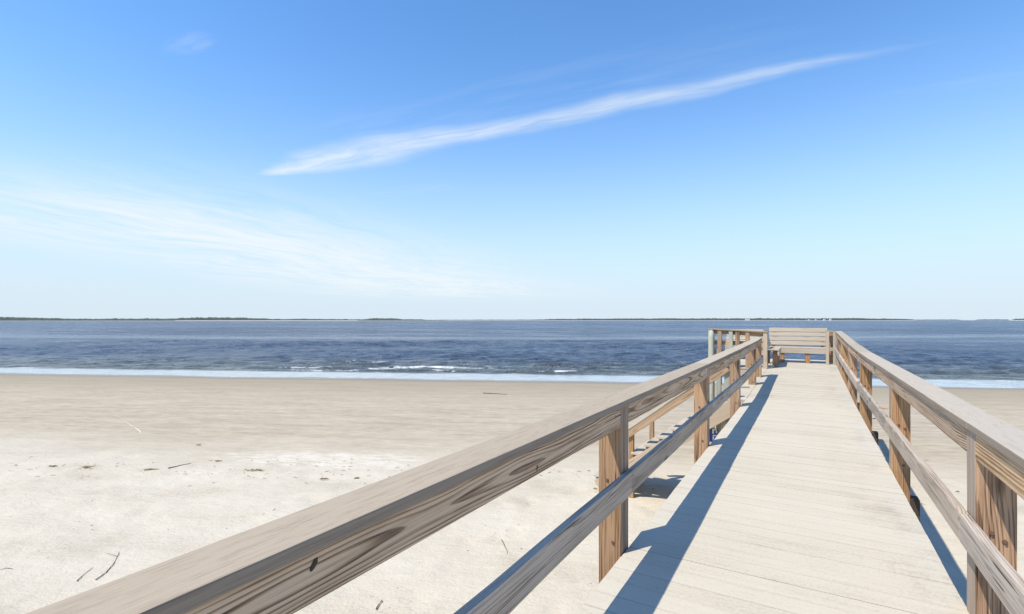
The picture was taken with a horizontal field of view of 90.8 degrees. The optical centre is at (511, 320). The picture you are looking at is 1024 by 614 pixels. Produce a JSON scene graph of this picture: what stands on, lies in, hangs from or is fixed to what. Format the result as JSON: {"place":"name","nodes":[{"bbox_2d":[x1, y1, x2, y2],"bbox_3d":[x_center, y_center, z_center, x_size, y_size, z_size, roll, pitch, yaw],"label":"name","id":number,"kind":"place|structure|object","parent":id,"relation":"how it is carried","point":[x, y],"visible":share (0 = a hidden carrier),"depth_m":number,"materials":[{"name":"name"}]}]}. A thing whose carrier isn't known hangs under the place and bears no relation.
{"place":"outdoors","nodes":[
{"label":"outdoors","id":0,"kind":"place"},
{"bbox_2d":[175,320,357,320],"bbox_3d":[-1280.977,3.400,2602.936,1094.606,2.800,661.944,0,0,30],"label":"beach","id":1,"kind":"structure","parent":0,"point":[266,320],"depth_m":2486.43,"materials":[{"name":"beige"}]},
{"bbox_2d":[171,317,357,319],"bbox_3d":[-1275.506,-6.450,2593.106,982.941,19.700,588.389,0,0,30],"label":"woods","id":2,"kind":"object","parent":1,"relation":"on","point":[216,318],"visible":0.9,"depth_m":2507.26,"materials":[{"name":"green plant"}]},
{"bbox_2d":[0,373,1023,613],"bbox_3d":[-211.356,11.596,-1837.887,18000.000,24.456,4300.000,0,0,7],"label":"sand","id":3,"kind":"structure","parent":0,"point":[116,497],"depth_m":11.79,"materials":[{"name":"beige sand"}]},
{"bbox_2d":[14,456,653,550],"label":"beach litter","id":4,"kind":"object","parent":3,"relation":"on","point":[254,477],"visible":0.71,"depth_m":11.84,"materials":[{"name":"brown"}]},
{"bbox_2d":[594,365,729,497],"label":"beach stairs","id":5,"kind":"structure","parent":3,"relation":"on","point":[717,418],"depth_m":9.68,"materials":[{"name":"brown wood"}]},
{"bbox_2d":[709,428,717,441],"bbox_3d":[3.675,2.100,9.205,0.150,0.250,0.016,0,0,30],"label":"blue sign","id":6,"kind":"object","parent":5,"relation":"attached to","point":[713,433],"visible":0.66,"depth_m":9.21,"materials":[{"name":"blue paint"}]},
{"bbox_2d":[575,357,968,613],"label":"wooden pier","id":7,"kind":"structure","parent":3,"relation":"on","point":[787,495],"depth_m":3.39,"materials":[{"name":"brown wood"}]},
{"bbox_2d":[26,337,763,613],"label":"pier railing","id":8,"kind":"object","parent":7,"relation":"attached to","point":[292,563],"visible":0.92,"depth_m":1.55,"materials":[{"name":"brown wood"}]},
{"bbox_2d":[708,328,767,400],"bbox_3d":[6.207,1.617,13.919,1.509,2.767,0.202,0,0,30],"label":"platform railing","id":9,"kind":"object","parent":7,"relation":"attached to","point":[712,343],"visible":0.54,"depth_m":13.94,"materials":[{"name":"brown wood"}]},
{"bbox_2d":[725,329,762,348],"bbox_3d":[7.542,0.781,16.421,1.092,0.957,0.674,0,0,30],"label":"bench","id":10,"kind":"object","parent":7,"relation":"on","point":[742,337],"visible":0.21,"depth_m":16.53,"materials":[{"name":"brown wood"}]},
{"bbox_2d":[759,330,780,365],"bbox_3d":[7.363,0.772,14.429,0.528,0.976,1.330,0,0,30],"label":"bench","id":11,"kind":"object","parent":7,"relation":"on","point":[776,355],"visible":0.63,"depth_m":13.96,"materials":[{"name":"brown wood"}]},
{"bbox_2d":[768,328,826,362],"bbox_3d":[8.536,0.747,15.114,1.526,1.026,0.687,0,0,30],"label":"bench","id":12,"kind":"object","parent":7,"relation":"on","point":[818,334],"visible":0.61,"depth_m":15.07,"materials":[{"name":"brown wood"}]},
{"bbox_2d":[825,330,835,364],"bbox_3d":[9.132,0.778,14.443,0.296,0.963,0.313,0,0,30],"label":"corner panel","id":13,"kind":"object","parent":7,"relation":"on","point":[830,345],"visible":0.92,"depth_m":14.36,"materials":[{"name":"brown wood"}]},
{"bbox_2d":[834,331,1023,613],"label":"pier railing","id":14,"kind":"object","parent":7,"relation":"attached to","point":[984,527],"visible":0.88,"depth_m":2.39,"materials":[{"name":"brown wood"}]},
{"bbox_2d":[0,320,1023,387],"bbox_3d":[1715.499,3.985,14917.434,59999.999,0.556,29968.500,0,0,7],"label":"sea","id":15,"kind":"structure","parent":0,"point":[968,353],"depth_m":71.16,"materials":[{"name":"liquid"}]},
{"bbox_2d":[0,0,1023,319],"label":"sky","id":16,"kind":"structure","parent":0,"point":[161,159],"materials":[{"name":"blue"}]},
{"bbox_2d":[444,320,916,320],"bbox_3d":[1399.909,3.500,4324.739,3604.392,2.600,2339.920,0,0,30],"label":"beach","id":17,"kind":"structure","parent":0,"point":[680,320],"depth_m":4151.56,"materials":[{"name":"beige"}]},
{"bbox_2d":[523,318,913,319],"bbox_3d":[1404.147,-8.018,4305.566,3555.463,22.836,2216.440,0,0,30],"label":"woods","id":18,"kind":"object","parent":17,"relation":"on","point":[732,319],"visible":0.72,"depth_m":4206.05,"materials":[{"name":"green plant"}]},
{"bbox_3d":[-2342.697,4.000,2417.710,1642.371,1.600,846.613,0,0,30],"label":"far beach","id":19,"kind":"structure","parent":0,"visible":0},
{"bbox_2d":[0,317,174,320],"bbox_3d":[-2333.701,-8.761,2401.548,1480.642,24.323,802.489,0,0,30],"label":"woods","id":20,"kind":"object","parent":19,"relation":"on","point":[52,319],"visible":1,"depth_m":2305.10,"materials":[{"name":"green plant"}]},
{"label":"far beach","id":21,"kind":"structure","parent":0,"visible":0},
{"bbox_2d":[358,318,443,320],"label":"woods","id":22,"kind":"object","parent":21,"relation":"on","point":[382,319],"visible":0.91,"depth_m":2704.91,"materials":[{"name":"green plant"}]},
{"bbox_3d":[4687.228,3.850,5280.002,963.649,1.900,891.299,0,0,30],"label":"far beach","id":23,"kind":"structure","parent":0,"visible":0},
{"bbox_2d":[926,319,1008,319],"bbox_3d":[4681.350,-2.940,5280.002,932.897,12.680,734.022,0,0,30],"label":"woods","id":24,"kind":"object","parent":23,"relation":"on","point":[980,319],"visible":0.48,"depth_m":5222.75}
]}

